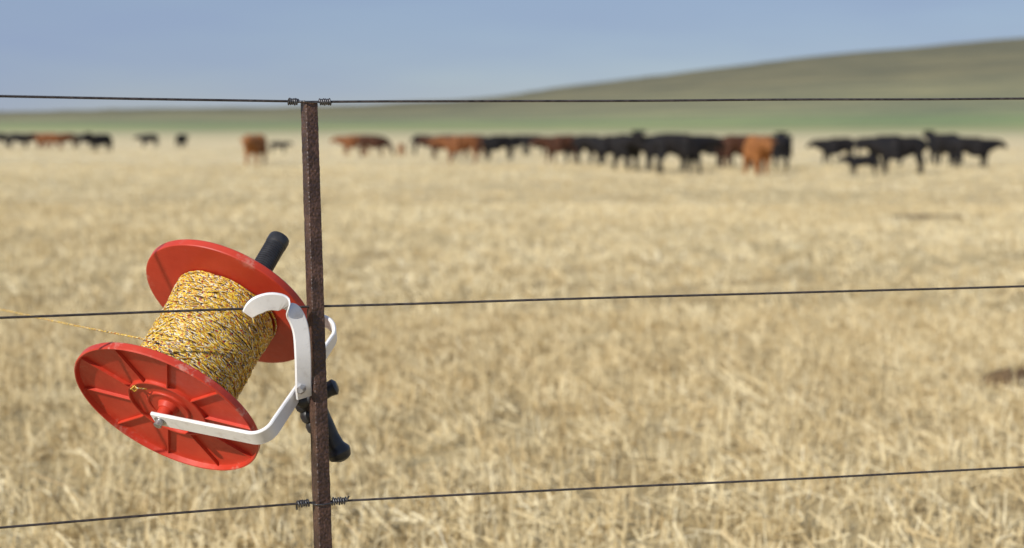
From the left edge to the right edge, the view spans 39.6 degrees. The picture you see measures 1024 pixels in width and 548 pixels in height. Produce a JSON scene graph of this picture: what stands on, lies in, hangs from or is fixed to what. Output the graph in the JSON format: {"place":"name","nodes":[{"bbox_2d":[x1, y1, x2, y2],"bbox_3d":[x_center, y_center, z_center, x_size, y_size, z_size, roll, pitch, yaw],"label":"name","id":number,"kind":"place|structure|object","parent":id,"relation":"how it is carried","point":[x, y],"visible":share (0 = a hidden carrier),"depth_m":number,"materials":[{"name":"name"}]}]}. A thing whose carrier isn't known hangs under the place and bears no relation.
{"place":"outdoors","nodes":[
{"label":"outdoors","id":0,"kind":"place"},
{"bbox_2d":[0,131,1023,547],"bbox_3d":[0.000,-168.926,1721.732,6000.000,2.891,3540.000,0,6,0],"label":"ground","id":1,"kind":"structure","parent":0,"point":[220,141],"depth_m":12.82,"materials":[{"name":"beige plant"}]},
{"bbox_2d":[0,133,8,146],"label":"cow","id":2,"kind":"object","parent":1,"relation":"on","point":[3,136],"visible":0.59,"depth_m":136.97},
{"bbox_2d":[6,133,36,148],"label":"cow","id":3,"kind":"object","parent":1,"relation":"on","point":[20,138],"visible":1,"depth_m":126.83},
{"bbox_2d":[26,133,42,147],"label":"cow","id":4,"kind":"object","parent":1,"relation":"on","point":[31,140],"visible":0.23,"depth_m":135.26},
{"bbox_2d":[31,133,53,147],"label":"cow","id":5,"kind":"object","parent":1,"relation":"on","point":[39,137],"visible":0.55,"depth_m":133.53},
{"bbox_2d":[41,133,72,148],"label":"cow","id":6,"kind":"object","parent":1,"relation":"on","point":[55,138],"visible":0.98,"depth_m":125.14},
{"bbox_2d":[60,133,77,147],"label":"cow","id":7,"kind":"object","parent":1,"relation":"on","point":[74,136],"visible":0.47,"depth_m":131.96},
{"bbox_2d":[75,134,91,147],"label":"cow","id":8,"kind":"object","parent":1,"relation":"on","point":[83,138],"visible":0.6,"depth_m":133.49},
{"bbox_2d":[84,132,112,151],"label":"cow","id":9,"kind":"object","parent":1,"relation":"on","point":[97,140],"visible":1,"depth_m":105.86},
{"bbox_2d":[133,134,159,146],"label":"cow","id":10,"kind":"object","parent":1,"relation":"on","point":[147,138],"visible":1,"depth_m":137.72},
{"bbox_2d":[175,134,188,147],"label":"cow","id":11,"kind":"object","parent":1,"relation":"on","point":[181,139],"visible":1,"depth_m":133.20},
{"bbox_2d":[240,134,266,164],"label":"cow","id":12,"kind":"object","parent":1,"relation":"on","point":[256,145],"visible":0.99,"depth_m":60.17},
{"bbox_2d":[269,141,293,152],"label":"calf","id":13,"kind":"object","parent":1,"relation":"on","point":[274,144],"visible":0.95,"depth_m":98.58},
{"bbox_2d":[301,101,331,547],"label":"fence post","id":14,"kind":"object","parent":1,"relation":"on","point":[320,474],"visible":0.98,"depth_m":2.14,"materials":[{"name":"metal"}]},
{"bbox_2d":[0,231,350,470],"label":"fence reel","id":15,"kind":"object","parent":14,"relation":"attached to","point":[172,385],"visible":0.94,"depth_m":2.19,"materials":[{"name":"red plastic"}]},
{"bbox_2d":[0,95,1023,105],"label":"fence wire","id":16,"kind":"object","parent":14,"relation":"attached to","point":[296,101],"visible":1,"depth_m":2.15,"materials":[{"name":"metal"}]},
{"bbox_2d":[0,466,1023,528],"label":"fence wire","id":17,"kind":"object","parent":14,"relation":"attached to","point":[335,501],"visible":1,"depth_m":2.21,"materials":[{"name":"metal"}]},
{"bbox_2d":[0,285,1023,318],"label":"fence wire","id":18,"kind":"object","parent":14,"relation":"attached to","point":[449,302],"visible":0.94,"depth_m":2.19,"materials":[{"name":"metal"}]},
{"bbox_2d":[330,135,370,155],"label":"cow","id":19,"kind":"object","parent":1,"relation":"on","point":[347,142],"visible":0.76,"depth_m":86.35},
{"bbox_2d":[355,135,393,156],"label":"cow","id":20,"kind":"object","parent":1,"relation":"on","point":[374,141],"visible":0.99,"depth_m":82.88},
{"bbox_2d":[398,144,404,155],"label":"calf","id":21,"kind":"object","parent":1,"relation":"on","point":[401,147],"visible":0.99,"depth_m":87.93},
{"bbox_2d":[410,135,429,154],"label":"cow","id":22,"kind":"object","parent":1,"relation":"on","point":[415,138],"visible":0.45,"depth_m":90.64},
{"bbox_2d":[416,135,458,158],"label":"cow","id":23,"kind":"object","parent":1,"relation":"on","point":[427,140],"visible":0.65,"depth_m":76.08},
{"bbox_2d":[428,135,482,162],"bbox_3d":[-2.572,-5.710,64.986,2.492,1.285,0.802,0,6,-5],"label":"cow","id":24,"kind":"object","parent":1,"relation":"on","point":[457,144],"visible":0.97,"depth_m":64.72},
{"bbox_2d":[464,135,488,157],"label":"cow","id":25,"kind":"object","parent":1,"relation":"on","point":[480,137],"visible":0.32,"depth_m":79.46},
{"bbox_2d":[477,135,515,159],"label":"cow","id":26,"kind":"object","parent":1,"relation":"on","point":[494,143],"visible":0.92,"depth_m":72.48},
{"bbox_2d":[506,135,532,154],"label":"cow","id":27,"kind":"object","parent":1,"relation":"on","point":[517,138],"visible":0.27,"depth_m":89.80},
{"bbox_2d":[519,135,550,155],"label":"cow","id":28,"kind":"object","parent":1,"relation":"on","point":[525,140],"visible":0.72,"depth_m":86.35},
{"bbox_2d":[530,135,582,163],"bbox_3d":[2.000,-5.623,64.091,2.492,1.287,0.802,-1,6,-15],"label":"cow","id":29,"kind":"object","parent":1,"relation":"on","point":[552,145],"visible":0.83,"depth_m":63.77},
{"bbox_2d":[564,149,596,162],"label":"cow","id":30,"kind":"object","parent":1,"relation":"on","point":[566,152],"visible":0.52,"depth_m":65.69},
{"bbox_2d":[570,135,617,162],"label":"cow","id":31,"kind":"object","parent":1,"relation":"on","point":[576,140],"visible":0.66,"depth_m":63.82},
{"bbox_2d":[578,135,624,165],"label":"cow","id":32,"kind":"object","parent":1,"relation":"on","point":[601,146],"visible":0.56,"depth_m":59.65},
{"bbox_2d":[612,130,646,170],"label":"cow","id":33,"kind":"object","parent":1,"relation":"on","point":[627,153],"visible":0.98,"depth_m":50.74},
{"bbox_2d":[620,133,686,171],"bbox_3d":[5.118,-4.299,50.263,2.617,1.349,0.842,0,6,-5],"label":"cow","id":34,"kind":"object","parent":1,"relation":"on","point":[643,144],"visible":0.55,"depth_m":49.99},
{"bbox_2d":[649,133,724,173],"bbox_3d":[5.885,-4.050,47.714,2.617,1.351,0.842,-1,6,-10],"label":"cow","id":35,"kind":"object","parent":1,"relation":"on","point":[692,148],"visible":0.96,"depth_m":47.36},
{"bbox_2d":[688,135,722,166],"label":"cow","id":36,"kind":"object","parent":1,"relation":"on","point":[712,151],"visible":0.18,"depth_m":56.97},
{"bbox_2d":[717,135,754,167],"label":"cow","id":37,"kind":"object","parent":1,"relation":"on","point":[734,143],"visible":0.52,"depth_m":55.06},
{"bbox_2d":[729,135,761,164],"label":"cow","id":38,"kind":"object","parent":1,"relation":"on","point":[731,158],"visible":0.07,"depth_m":58.81},
{"bbox_2d":[743,135,776,174],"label":"cow","id":39,"kind":"object","parent":1,"relation":"on","point":[757,149],"visible":0.98,"depth_m":45.44},
{"bbox_2d":[771,132,791,169],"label":"cow","id":40,"kind":"object","parent":1,"relation":"on","point":[782,146],"visible":0.96,"depth_m":53.01},
{"bbox_2d":[806,137,858,164],"bbox_3d":[13.667,-5.236,60.665,2.293,1.184,0.738,0,6,-5],"label":"cow","id":41,"kind":"object","parent":1,"relation":"on","point":[832,146],"visible":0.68,"depth_m":60.41},
{"bbox_2d":[836,155,880,176],"bbox_3d":[10.774,-3.372,44.251,1.395,0.678,0.349,0,6,0],"label":"calf","id":42,"kind":"object","parent":1,"relation":"on","point":[854,162],"visible":0.99,"depth_m":44.12},
{"bbox_2d":[850,135,908,166],"bbox_3d":[14.786,-4.946,57.180,2.492,1.287,0.802,-1,6,-10],"label":"cow","id":43,"kind":"object","parent":1,"relation":"on","point":[856,142],"visible":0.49,"depth_m":56.94},
{"bbox_2d":[856,136,930,174],"bbox_3d":[12.440,-3.869,46.403,2.417,1.246,0.778,0,6,5],"label":"cow","id":44,"kind":"object","parent":1,"relation":"on","point":[894,148],"visible":0.98,"depth_m":46.11},
{"bbox_2d":[923,130,962,164],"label":"cow","id":45,"kind":"object","parent":1,"relation":"on","point":[939,144],"visible":0.68,"depth_m":59.61},
{"bbox_2d":[891,215,1023,390],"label":"soil patch","id":46,"kind":"object","parent":1,"relation":"on","point":[1019,373],"visible":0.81,"depth_m":7.40,"materials":[{"name":"brown soil"}]},
{"bbox_2d":[948,137,1007,167],"bbox_3d":[18.180,-4.747,55.498,2.367,1.221,0.762,0,6,-5],"label":"cow","id":47,"kind":"object","parent":1,"relation":"on","point":[981,148],"visible":0.99,"depth_m":55.22},
{"bbox_2d":[0,38,1023,130],"bbox_3d":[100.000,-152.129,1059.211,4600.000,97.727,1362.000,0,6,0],"label":"hill","id":48,"kind":"structure","parent":0,"point":[987,69],"depth_m":713.43,"materials":[{"name":"green plant"}]},
{"bbox_2d":[0,0,1023,111],"label":"sky","id":49,"kind":"structure","parent":0,"point":[307,50],"materials":[{"name":"blue"}]}
]}

